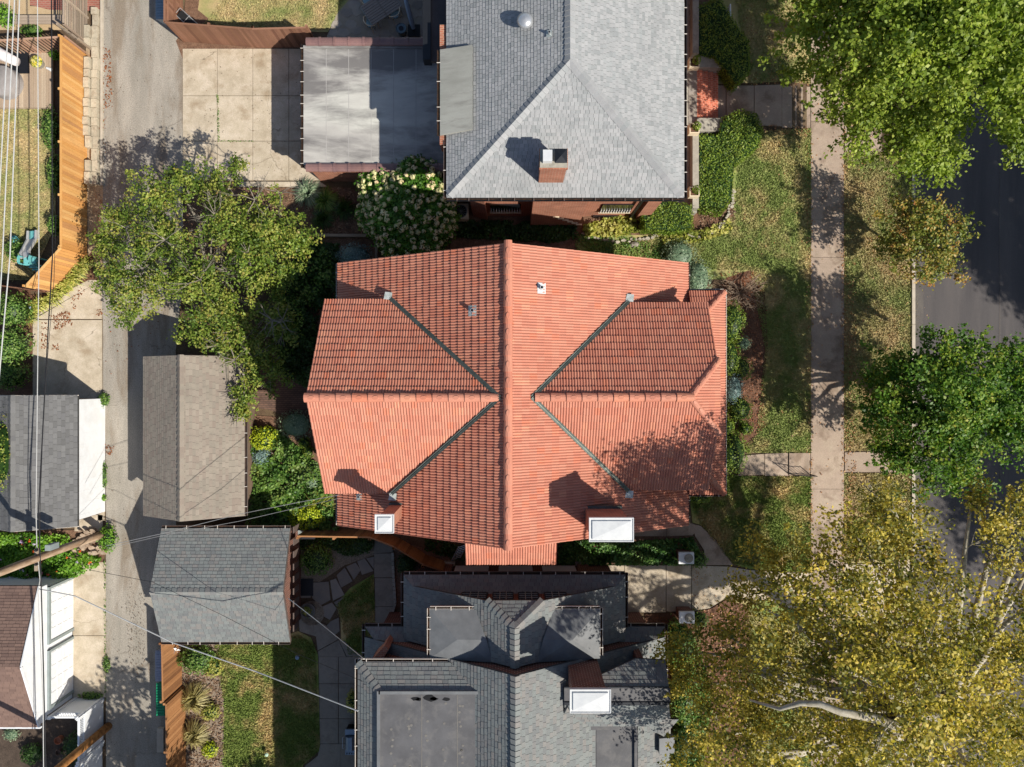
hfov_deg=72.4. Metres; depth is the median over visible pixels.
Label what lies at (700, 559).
globe shrub
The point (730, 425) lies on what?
shrub
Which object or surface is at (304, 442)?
shrub
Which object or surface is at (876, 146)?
path
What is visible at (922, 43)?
oak tree
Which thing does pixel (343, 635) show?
lawn
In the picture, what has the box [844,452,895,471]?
path
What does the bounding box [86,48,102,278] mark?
garden bed
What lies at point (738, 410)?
shrub
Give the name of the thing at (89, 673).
driveway
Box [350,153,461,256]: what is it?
hydrangea shrub
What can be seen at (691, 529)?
path
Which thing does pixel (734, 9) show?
lawn
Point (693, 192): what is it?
planter box
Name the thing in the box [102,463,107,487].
shrub
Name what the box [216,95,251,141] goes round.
joint weeds
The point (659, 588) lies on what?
driveway
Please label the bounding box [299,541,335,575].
shrub
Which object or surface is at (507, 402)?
tile roof house
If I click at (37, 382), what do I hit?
cable
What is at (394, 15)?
patio chair
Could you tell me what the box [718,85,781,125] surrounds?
path
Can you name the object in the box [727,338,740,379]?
shrub
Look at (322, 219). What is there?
grass clump
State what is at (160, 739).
dumpster
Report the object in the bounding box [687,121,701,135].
planter box
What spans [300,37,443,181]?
flat roof garage
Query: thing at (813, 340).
leaf litter
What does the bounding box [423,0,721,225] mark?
grey shingle house
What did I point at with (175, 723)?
board fence
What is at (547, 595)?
window
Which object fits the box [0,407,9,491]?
shrub
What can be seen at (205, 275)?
crabapple tree
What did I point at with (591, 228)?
hostas
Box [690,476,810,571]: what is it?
lawn
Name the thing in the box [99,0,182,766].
alley
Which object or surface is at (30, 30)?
shrub
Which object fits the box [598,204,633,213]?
window
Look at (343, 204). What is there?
grass clump
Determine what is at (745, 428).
shrub
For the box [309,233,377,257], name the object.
timber edging
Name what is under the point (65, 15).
louvre screen
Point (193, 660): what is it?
shrub
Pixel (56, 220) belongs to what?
shrub
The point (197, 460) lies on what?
gable garage
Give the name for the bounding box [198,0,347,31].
lawn
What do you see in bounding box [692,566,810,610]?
driveway
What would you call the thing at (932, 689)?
sycamore tree
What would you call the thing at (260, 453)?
spruce shrub
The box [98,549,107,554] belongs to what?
rock
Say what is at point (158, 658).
dumpster
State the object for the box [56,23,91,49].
louvre screen
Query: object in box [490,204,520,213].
window
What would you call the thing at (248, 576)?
gable garage
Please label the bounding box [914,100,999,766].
kerb
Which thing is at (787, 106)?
front steps
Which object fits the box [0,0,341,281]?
grass
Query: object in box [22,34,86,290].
cedar fence
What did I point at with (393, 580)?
stone edging
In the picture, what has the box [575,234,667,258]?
ground plants
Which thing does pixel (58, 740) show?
garden pot
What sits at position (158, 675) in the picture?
dumpster
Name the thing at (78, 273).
iris row
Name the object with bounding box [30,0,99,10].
patio
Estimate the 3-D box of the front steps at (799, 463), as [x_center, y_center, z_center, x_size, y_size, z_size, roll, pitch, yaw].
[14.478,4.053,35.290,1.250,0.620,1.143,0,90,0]
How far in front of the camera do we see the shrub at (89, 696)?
34.80 m
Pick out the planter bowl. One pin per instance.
(308, 608)
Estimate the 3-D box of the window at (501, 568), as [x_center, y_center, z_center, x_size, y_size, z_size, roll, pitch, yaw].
[0.175,9.040,33.800,1.650,1.600,0.080,0,90,0]
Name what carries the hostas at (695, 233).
on the garden bed at (697, 218)
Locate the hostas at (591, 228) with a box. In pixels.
[582,215,642,237]
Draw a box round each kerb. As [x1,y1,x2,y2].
[100,0,103,185]
[911,105,914,766]
[914,100,999,766]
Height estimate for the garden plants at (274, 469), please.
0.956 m
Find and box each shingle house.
[355,561,677,766]
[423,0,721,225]
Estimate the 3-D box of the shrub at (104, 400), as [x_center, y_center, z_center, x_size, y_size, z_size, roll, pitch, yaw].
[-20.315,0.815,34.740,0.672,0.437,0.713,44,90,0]
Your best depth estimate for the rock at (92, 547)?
34.80 m
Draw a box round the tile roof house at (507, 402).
[303,240,726,564]
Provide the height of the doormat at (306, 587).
0.060 m
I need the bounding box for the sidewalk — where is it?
[811,6,843,766]
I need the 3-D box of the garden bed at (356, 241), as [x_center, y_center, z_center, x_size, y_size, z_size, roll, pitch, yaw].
[-9.044,-3.295,34.990,4.346,0.001,8.669,5,90,0]
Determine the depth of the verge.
35.40 m
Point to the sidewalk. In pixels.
(827, 287)
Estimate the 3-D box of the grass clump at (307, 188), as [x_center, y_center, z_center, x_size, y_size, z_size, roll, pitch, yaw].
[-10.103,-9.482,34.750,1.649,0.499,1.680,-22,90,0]
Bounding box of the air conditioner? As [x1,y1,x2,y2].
[453,204,468,222]
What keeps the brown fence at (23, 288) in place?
on the garden bed at (27, 389)
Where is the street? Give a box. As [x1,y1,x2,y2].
[923,0,1023,766]
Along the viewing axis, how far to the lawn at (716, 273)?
35.00 m
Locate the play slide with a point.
(30, 261)
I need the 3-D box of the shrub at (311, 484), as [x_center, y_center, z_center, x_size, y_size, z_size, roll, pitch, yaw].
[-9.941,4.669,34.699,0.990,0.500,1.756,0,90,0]
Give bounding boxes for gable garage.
[0,395,104,531]
[0,576,73,728]
[143,355,254,521]
[149,524,300,644]
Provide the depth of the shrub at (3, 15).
34.31 m
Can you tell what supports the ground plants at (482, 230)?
on the garden bed at (463, 242)
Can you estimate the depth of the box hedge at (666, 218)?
33.92 m
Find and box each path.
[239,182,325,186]
[299,616,360,656]
[301,557,373,633]
[305,540,393,766]
[634,523,699,535]
[694,524,732,564]
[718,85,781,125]
[738,453,787,475]
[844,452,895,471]
[845,126,881,151]
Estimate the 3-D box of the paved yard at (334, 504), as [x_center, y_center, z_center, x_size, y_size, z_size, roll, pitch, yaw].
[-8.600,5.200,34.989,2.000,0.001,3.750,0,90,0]
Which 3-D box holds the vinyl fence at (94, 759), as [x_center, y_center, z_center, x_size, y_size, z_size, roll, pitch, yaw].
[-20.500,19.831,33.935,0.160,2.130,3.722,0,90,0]
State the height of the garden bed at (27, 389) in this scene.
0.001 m
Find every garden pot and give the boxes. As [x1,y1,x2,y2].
[54,735,63,744]
[55,748,63,755]
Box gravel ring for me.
[301,601,323,625]
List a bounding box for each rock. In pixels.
[88,545,96,549]
[89,528,96,533]
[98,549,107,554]
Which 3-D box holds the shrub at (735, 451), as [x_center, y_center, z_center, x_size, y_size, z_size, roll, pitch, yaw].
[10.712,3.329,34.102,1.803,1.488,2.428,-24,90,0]
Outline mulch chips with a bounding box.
[174,187,735,766]
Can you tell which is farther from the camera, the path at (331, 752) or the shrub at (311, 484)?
the path at (331, 752)
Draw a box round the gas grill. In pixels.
[342,724,354,754]
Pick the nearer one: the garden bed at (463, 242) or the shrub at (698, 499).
the shrub at (698, 499)
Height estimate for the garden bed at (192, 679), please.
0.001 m
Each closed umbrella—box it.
[0,47,20,65]
[404,0,419,36]
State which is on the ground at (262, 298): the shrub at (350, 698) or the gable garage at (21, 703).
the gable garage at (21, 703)
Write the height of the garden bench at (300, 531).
0.520 m
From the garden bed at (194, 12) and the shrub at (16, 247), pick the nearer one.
the shrub at (16, 247)
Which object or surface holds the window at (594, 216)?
in the grey shingle house at (560, 112)
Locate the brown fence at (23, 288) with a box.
[1,283,52,292]
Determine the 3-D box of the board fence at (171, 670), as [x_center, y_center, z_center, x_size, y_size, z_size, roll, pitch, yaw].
[-16.580,13.676,34.030,0.171,1.940,2.852,-1,90,0]
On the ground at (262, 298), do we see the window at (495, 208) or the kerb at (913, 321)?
the kerb at (913, 321)
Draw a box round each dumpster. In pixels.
[155,648,160,667]
[155,668,161,680]
[156,0,166,25]
[156,681,171,715]
[157,727,164,752]
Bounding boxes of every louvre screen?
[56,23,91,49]
[62,0,88,41]
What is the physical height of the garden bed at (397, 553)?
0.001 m
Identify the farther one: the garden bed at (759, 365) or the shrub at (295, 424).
the garden bed at (759, 365)
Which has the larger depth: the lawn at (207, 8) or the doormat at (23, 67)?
the lawn at (207, 8)
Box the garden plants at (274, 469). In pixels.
[245,425,338,530]
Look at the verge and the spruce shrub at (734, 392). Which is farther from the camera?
the verge
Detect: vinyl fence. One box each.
[47,697,102,719]
[75,745,102,766]
[76,698,103,764]
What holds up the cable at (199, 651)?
attached to the shingle house at (506, 666)
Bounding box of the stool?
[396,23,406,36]
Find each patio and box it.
[0,0,68,29]
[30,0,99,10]
[329,0,422,36]
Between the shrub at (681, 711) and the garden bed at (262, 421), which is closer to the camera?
the shrub at (681, 711)
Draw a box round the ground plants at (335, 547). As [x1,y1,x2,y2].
[299,537,371,556]
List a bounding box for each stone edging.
[82,7,99,185]
[391,552,396,611]
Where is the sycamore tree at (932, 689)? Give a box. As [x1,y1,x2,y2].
[646,467,1023,766]
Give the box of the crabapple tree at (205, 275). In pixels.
[83,152,324,429]
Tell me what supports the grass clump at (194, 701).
on the garden bed at (192, 679)
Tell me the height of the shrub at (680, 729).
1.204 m
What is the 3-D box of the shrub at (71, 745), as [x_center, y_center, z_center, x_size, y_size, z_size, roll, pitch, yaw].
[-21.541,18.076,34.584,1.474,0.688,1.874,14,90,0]
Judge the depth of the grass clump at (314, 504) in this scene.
34.56 m
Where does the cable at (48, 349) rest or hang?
attached to the utility pole at (53, 549)
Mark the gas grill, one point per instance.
(350, 739)
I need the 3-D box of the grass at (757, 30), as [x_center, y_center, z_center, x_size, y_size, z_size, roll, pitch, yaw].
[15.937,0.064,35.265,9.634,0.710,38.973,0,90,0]
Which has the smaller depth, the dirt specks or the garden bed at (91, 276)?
the dirt specks
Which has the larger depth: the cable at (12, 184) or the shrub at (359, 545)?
the shrub at (359, 545)
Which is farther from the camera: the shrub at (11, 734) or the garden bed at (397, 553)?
the garden bed at (397, 553)
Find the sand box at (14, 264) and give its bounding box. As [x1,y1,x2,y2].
[7,259,21,269]
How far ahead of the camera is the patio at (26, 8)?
34.99 m
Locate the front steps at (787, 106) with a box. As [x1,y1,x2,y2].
[782,86,810,127]
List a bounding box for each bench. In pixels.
[14,15,62,23]
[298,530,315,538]
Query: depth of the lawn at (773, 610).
35.00 m
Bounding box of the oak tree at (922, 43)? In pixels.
[757,0,1023,194]
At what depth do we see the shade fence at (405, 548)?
33.87 m
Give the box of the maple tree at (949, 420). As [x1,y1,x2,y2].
[848,317,1023,504]
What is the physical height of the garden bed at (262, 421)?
0.001 m
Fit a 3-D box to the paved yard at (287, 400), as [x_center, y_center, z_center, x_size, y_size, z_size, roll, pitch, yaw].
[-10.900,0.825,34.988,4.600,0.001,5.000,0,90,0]
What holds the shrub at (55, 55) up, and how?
on the ground at (262, 298)
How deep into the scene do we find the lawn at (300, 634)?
35.00 m
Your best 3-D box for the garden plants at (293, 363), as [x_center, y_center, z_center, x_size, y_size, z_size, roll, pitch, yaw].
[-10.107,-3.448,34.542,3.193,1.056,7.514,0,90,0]
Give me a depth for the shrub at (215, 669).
34.52 m
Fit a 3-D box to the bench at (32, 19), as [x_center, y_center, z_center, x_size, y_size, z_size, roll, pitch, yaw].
[-23.750,-18.040,34.715,2.900,0.070,0.430,0,90,0]
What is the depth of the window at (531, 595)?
29.82 m
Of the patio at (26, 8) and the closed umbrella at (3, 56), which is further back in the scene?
the patio at (26, 8)
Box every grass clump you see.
[180,682,213,715]
[181,716,210,750]
[267,491,295,518]
[292,177,324,208]
[303,490,335,519]
[311,185,338,213]
[311,208,334,232]
[331,197,355,221]
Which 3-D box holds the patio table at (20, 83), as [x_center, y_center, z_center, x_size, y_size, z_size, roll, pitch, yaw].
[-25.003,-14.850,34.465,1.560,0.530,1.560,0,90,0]
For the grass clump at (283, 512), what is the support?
on the garden bed at (262, 421)
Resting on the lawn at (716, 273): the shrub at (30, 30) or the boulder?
the boulder
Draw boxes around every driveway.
[33,280,101,398]
[73,562,105,696]
[75,512,104,530]
[183,49,319,180]
[608,565,690,611]
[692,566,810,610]
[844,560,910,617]
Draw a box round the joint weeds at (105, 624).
[103,561,106,698]
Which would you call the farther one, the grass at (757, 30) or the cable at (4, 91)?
the grass at (757, 30)
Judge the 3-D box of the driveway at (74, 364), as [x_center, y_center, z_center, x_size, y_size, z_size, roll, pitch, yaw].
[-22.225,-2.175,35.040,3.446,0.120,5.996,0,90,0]
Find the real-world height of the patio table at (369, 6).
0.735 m
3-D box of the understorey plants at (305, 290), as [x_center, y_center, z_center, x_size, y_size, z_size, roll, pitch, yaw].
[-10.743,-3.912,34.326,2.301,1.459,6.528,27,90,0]
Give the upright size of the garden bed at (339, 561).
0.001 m
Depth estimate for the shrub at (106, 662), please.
34.84 m
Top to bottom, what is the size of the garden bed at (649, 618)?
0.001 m
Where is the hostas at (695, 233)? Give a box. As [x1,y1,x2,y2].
[656,219,732,245]
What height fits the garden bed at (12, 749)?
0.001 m
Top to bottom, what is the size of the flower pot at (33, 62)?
0.546 m
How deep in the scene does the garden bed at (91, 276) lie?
34.99 m
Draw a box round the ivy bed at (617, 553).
[557,536,699,565]
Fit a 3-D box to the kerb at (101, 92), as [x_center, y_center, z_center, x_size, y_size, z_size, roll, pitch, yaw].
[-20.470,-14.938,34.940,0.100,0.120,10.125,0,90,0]
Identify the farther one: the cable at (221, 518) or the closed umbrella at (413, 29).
the closed umbrella at (413, 29)
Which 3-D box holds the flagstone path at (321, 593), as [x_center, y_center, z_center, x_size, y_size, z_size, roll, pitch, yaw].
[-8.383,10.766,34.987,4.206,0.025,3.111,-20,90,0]
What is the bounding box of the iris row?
[26,253,97,327]
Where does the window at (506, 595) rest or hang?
in the shingle house at (506, 666)
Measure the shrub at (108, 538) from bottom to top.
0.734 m
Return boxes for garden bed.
[0,283,32,394]
[0,706,102,766]
[30,251,97,318]
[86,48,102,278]
[172,644,223,766]
[176,37,300,58]
[181,187,454,275]
[184,0,215,24]
[247,416,344,529]
[291,235,379,367]
[301,537,373,581]
[394,544,450,609]
[450,201,652,249]
[645,600,750,766]
[684,201,734,234]
[699,0,748,60]
[723,270,767,447]
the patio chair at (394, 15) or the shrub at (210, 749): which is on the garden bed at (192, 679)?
the shrub at (210, 749)
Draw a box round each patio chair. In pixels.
[363,16,378,33]
[388,7,401,23]
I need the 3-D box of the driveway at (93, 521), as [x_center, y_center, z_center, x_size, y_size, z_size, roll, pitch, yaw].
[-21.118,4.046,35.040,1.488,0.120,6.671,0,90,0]
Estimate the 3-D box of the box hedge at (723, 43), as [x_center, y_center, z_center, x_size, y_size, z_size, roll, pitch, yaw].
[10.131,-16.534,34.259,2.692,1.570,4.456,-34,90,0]
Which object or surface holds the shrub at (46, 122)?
on the ground at (262, 298)
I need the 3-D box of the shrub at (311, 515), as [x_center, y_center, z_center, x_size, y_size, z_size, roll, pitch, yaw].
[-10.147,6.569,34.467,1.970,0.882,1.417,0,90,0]
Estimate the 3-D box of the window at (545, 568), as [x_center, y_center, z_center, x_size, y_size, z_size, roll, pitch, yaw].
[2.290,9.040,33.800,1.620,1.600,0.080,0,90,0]
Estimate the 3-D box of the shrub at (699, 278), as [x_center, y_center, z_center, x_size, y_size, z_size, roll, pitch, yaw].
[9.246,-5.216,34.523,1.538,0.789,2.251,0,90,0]
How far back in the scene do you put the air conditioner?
34.27 m
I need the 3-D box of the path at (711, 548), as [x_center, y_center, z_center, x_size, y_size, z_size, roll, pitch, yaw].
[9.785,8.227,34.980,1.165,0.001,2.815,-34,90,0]
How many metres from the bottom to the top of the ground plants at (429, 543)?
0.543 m
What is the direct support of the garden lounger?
on the ground at (262, 298)
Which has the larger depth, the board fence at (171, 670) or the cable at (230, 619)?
the board fence at (171, 670)
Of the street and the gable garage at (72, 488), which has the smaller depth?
the gable garage at (72, 488)
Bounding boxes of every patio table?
[0,65,23,99]
[360,0,401,30]
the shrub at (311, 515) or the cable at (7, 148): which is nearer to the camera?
the cable at (7, 148)
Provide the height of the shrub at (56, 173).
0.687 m
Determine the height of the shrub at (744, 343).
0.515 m
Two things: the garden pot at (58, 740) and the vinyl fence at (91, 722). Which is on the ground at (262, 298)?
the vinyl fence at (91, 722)
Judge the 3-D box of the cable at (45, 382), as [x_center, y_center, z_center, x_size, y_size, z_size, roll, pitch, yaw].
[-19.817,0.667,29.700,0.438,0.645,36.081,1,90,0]
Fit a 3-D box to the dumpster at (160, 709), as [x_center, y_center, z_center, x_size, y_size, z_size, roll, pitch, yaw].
[-17.144,15.396,34.533,0.462,0.926,1.590,0,90,0]
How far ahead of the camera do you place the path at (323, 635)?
34.97 m
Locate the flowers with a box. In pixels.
[0,539,90,578]
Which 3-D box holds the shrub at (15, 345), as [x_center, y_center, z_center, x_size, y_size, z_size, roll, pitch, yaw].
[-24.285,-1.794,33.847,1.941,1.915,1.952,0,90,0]
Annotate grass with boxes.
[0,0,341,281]
[214,475,813,766]
[735,0,911,766]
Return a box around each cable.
[0,0,9,186]
[0,0,14,298]
[0,0,19,369]
[36,0,43,766]
[38,0,52,766]
[39,588,357,711]
[40,222,55,505]
[91,570,360,680]
[107,495,337,545]
[109,498,338,547]
[288,598,363,658]
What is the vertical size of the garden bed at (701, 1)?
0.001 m
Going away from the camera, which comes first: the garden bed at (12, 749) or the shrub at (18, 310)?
the shrub at (18, 310)
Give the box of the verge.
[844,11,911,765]
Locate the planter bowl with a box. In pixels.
[300,603,314,618]
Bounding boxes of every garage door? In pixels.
[51,579,72,639]
[51,640,72,704]
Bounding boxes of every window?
[454,566,488,570]
[461,591,487,599]
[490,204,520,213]
[492,591,513,599]
[498,566,532,570]
[518,591,538,599]
[542,566,575,570]
[544,591,566,598]
[593,215,617,217]
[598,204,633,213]
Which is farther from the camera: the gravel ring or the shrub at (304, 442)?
the gravel ring
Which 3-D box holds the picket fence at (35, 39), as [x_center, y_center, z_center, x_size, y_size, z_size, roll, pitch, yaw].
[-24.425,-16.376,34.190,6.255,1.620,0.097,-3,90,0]
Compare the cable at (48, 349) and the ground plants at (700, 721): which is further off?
the ground plants at (700, 721)
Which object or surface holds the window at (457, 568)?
in the shingle house at (506, 666)
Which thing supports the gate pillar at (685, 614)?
on the garden bed at (649, 618)
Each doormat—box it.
[9,51,29,73]
[301,579,312,595]
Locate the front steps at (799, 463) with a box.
[788,453,810,474]
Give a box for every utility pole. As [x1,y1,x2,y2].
[0,531,103,575]
[55,722,111,766]
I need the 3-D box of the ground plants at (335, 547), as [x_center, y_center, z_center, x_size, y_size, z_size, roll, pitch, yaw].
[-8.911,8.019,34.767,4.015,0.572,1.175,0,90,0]
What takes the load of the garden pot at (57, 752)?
on the garden bed at (12, 749)
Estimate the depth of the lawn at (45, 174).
35.00 m
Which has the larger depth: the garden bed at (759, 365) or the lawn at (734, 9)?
the lawn at (734, 9)
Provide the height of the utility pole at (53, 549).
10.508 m
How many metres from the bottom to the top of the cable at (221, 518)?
1.420 m
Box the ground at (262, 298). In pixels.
[0,0,910,766]
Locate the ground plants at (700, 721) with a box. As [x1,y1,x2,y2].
[670,651,712,766]
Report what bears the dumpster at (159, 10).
on the alley
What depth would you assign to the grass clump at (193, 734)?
34.53 m
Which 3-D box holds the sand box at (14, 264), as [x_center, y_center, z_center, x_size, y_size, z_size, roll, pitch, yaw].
[-24.875,-6.100,34.988,0.750,0.001,0.850,0,90,0]
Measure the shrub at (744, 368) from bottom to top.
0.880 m
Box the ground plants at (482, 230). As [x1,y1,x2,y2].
[457,219,578,243]
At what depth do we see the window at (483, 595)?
30.02 m
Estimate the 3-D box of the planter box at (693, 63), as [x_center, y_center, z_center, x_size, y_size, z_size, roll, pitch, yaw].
[8.768,-15.404,33.526,0.539,0.748,0.526,0,90,0]
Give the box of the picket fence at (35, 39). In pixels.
[0,35,85,53]
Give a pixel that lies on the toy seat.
(15, 237)
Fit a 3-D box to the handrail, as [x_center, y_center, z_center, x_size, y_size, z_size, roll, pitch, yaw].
[14.405,4.528,34.745,1.266,1.270,0.050,4,90,0]
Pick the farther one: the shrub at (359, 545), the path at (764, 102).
the path at (764, 102)
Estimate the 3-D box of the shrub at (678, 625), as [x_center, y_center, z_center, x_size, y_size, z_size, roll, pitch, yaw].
[8.201,12.695,34.219,2.455,1.294,2.735,0,90,0]
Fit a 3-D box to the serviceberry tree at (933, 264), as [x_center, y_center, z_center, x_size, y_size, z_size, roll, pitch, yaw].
[18.634,-6.539,33.148,4.782,5.005,4.867,0,90,0]
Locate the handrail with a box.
[788,473,817,476]
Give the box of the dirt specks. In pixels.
[104,4,301,763]
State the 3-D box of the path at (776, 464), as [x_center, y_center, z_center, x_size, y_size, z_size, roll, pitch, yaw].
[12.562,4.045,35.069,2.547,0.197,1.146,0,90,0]
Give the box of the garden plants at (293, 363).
[275,238,339,387]
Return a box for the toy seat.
[11,236,19,242]
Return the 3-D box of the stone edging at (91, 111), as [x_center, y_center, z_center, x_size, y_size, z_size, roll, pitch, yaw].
[-20.883,-14.282,34.779,0.680,0.443,8.787,0,90,0]
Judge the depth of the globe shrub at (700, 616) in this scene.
34.27 m
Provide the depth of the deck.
34.75 m
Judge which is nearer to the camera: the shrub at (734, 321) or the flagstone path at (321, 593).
the shrub at (734, 321)
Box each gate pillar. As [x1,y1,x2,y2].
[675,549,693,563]
[676,606,694,622]
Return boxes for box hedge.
[638,201,694,236]
[695,108,763,217]
[698,0,752,94]
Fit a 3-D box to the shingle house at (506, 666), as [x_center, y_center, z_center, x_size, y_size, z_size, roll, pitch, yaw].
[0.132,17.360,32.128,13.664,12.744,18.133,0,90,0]
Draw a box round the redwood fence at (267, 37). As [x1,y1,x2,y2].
[163,0,313,47]
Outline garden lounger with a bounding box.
[176,8,197,23]
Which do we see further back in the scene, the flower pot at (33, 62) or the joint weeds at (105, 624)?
the joint weeds at (105, 624)
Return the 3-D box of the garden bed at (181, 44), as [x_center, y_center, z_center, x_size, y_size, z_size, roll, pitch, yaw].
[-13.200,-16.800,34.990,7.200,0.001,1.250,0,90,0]
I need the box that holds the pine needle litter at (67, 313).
[41,47,764,690]
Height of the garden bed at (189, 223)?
0.001 m
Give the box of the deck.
[0,53,53,108]
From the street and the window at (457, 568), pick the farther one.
the street
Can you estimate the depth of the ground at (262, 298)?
35.03 m
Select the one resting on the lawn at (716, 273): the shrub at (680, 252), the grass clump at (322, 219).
the shrub at (680, 252)
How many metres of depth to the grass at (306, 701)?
34.96 m
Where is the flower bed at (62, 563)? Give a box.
[0,531,100,578]
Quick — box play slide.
[17,230,46,271]
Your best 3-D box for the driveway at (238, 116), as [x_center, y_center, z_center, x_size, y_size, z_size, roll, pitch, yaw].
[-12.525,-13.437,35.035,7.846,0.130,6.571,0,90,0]
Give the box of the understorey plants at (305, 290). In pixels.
[268,247,332,366]
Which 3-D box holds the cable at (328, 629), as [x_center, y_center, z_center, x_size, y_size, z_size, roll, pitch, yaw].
[-7.941,10.314,29.252,4.616,5.120,0.412,10,90,0]
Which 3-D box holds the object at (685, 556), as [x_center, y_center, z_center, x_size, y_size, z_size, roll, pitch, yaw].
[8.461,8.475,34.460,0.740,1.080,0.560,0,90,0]
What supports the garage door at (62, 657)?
in the gable garage at (21, 703)
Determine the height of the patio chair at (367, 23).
0.779 m
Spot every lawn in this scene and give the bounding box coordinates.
[0,109,55,279]
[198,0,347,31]
[218,631,319,766]
[337,575,374,657]
[577,128,810,452]
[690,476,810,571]
[718,0,810,83]
[736,600,810,766]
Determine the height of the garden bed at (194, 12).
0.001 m
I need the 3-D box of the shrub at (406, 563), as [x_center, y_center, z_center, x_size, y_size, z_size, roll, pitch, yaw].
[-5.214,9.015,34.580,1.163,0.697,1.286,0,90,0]
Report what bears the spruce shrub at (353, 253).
on the garden bed at (356, 241)
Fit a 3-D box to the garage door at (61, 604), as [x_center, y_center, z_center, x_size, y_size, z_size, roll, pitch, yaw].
[-21.947,10.975,34.110,0.085,1.780,2.450,0,90,0]
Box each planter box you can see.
[687,55,700,70]
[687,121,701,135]
[687,185,701,198]
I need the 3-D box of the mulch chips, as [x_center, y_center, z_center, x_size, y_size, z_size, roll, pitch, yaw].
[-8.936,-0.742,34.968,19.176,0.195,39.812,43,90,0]
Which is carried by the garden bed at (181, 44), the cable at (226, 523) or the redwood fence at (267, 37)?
the redwood fence at (267, 37)
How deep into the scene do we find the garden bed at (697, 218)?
34.99 m
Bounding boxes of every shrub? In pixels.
[0,3,15,28]
[0,290,36,330]
[0,327,37,363]
[0,360,33,391]
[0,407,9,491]
[2,729,21,741]
[3,237,31,262]
[19,24,44,36]
[19,742,44,765]
[40,104,59,151]
[46,154,59,194]
[46,215,59,236]
[48,49,59,60]
[60,727,82,766]
[77,691,102,699]
[96,523,119,553]
[97,392,110,407]
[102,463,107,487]
[102,656,110,672]
[176,644,216,674]
[200,702,220,720]
[201,740,218,758]
[203,654,223,678]
[249,425,277,450]
[251,447,272,465]
[276,409,311,441]
[287,504,325,530]
[298,437,311,448]
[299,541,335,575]
[302,447,314,457]
[302,464,319,489]
[335,242,374,261]
[342,538,374,556]
[346,688,354,713]
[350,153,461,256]
[395,552,415,573]
[659,614,704,664]
[661,238,696,264]
[669,671,702,724]
[671,720,696,766]
[690,256,712,288]
[690,496,710,503]
[692,550,708,569]
[694,609,708,627]
[721,275,766,309]
[727,298,747,344]
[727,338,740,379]
[727,373,743,404]
[727,395,753,424]
[727,416,734,434]
[727,428,750,477]
[730,355,753,380]
[734,335,751,349]
[736,421,753,436]
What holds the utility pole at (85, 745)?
on the ground at (262, 298)
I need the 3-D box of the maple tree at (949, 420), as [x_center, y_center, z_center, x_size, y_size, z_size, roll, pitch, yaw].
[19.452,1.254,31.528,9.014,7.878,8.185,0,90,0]
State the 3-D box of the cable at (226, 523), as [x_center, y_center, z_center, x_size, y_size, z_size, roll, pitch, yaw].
[-12.416,6.052,29.801,11.021,2.016,0.181,-13,90,0]
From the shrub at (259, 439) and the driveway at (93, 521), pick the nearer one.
the shrub at (259, 439)
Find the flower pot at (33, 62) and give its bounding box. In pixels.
[30,55,44,68]
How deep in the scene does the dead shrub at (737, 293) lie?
34.37 m
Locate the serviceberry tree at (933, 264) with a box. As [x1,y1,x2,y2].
[867,183,984,290]
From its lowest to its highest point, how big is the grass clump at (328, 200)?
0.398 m
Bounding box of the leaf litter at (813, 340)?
[692,0,927,753]
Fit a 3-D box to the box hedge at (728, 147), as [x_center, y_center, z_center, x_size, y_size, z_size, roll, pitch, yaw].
[10.107,-11.019,34.360,3.120,1.356,5.565,27,90,0]
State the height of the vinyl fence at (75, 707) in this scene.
2.130 m
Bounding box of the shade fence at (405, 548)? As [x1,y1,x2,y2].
[296,528,445,570]
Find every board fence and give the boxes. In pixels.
[159,642,181,702]
[163,686,185,766]
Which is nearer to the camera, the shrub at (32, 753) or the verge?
the shrub at (32, 753)
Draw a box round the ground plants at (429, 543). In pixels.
[424,538,465,560]
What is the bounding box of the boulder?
[630,241,638,246]
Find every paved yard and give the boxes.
[250,351,310,425]
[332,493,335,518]
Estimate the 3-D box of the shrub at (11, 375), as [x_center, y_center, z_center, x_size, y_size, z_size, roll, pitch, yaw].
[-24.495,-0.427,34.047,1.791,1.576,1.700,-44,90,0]
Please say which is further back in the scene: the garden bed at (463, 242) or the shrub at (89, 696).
the garden bed at (463, 242)
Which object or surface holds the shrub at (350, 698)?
on the path at (331, 752)
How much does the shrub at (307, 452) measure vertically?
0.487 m

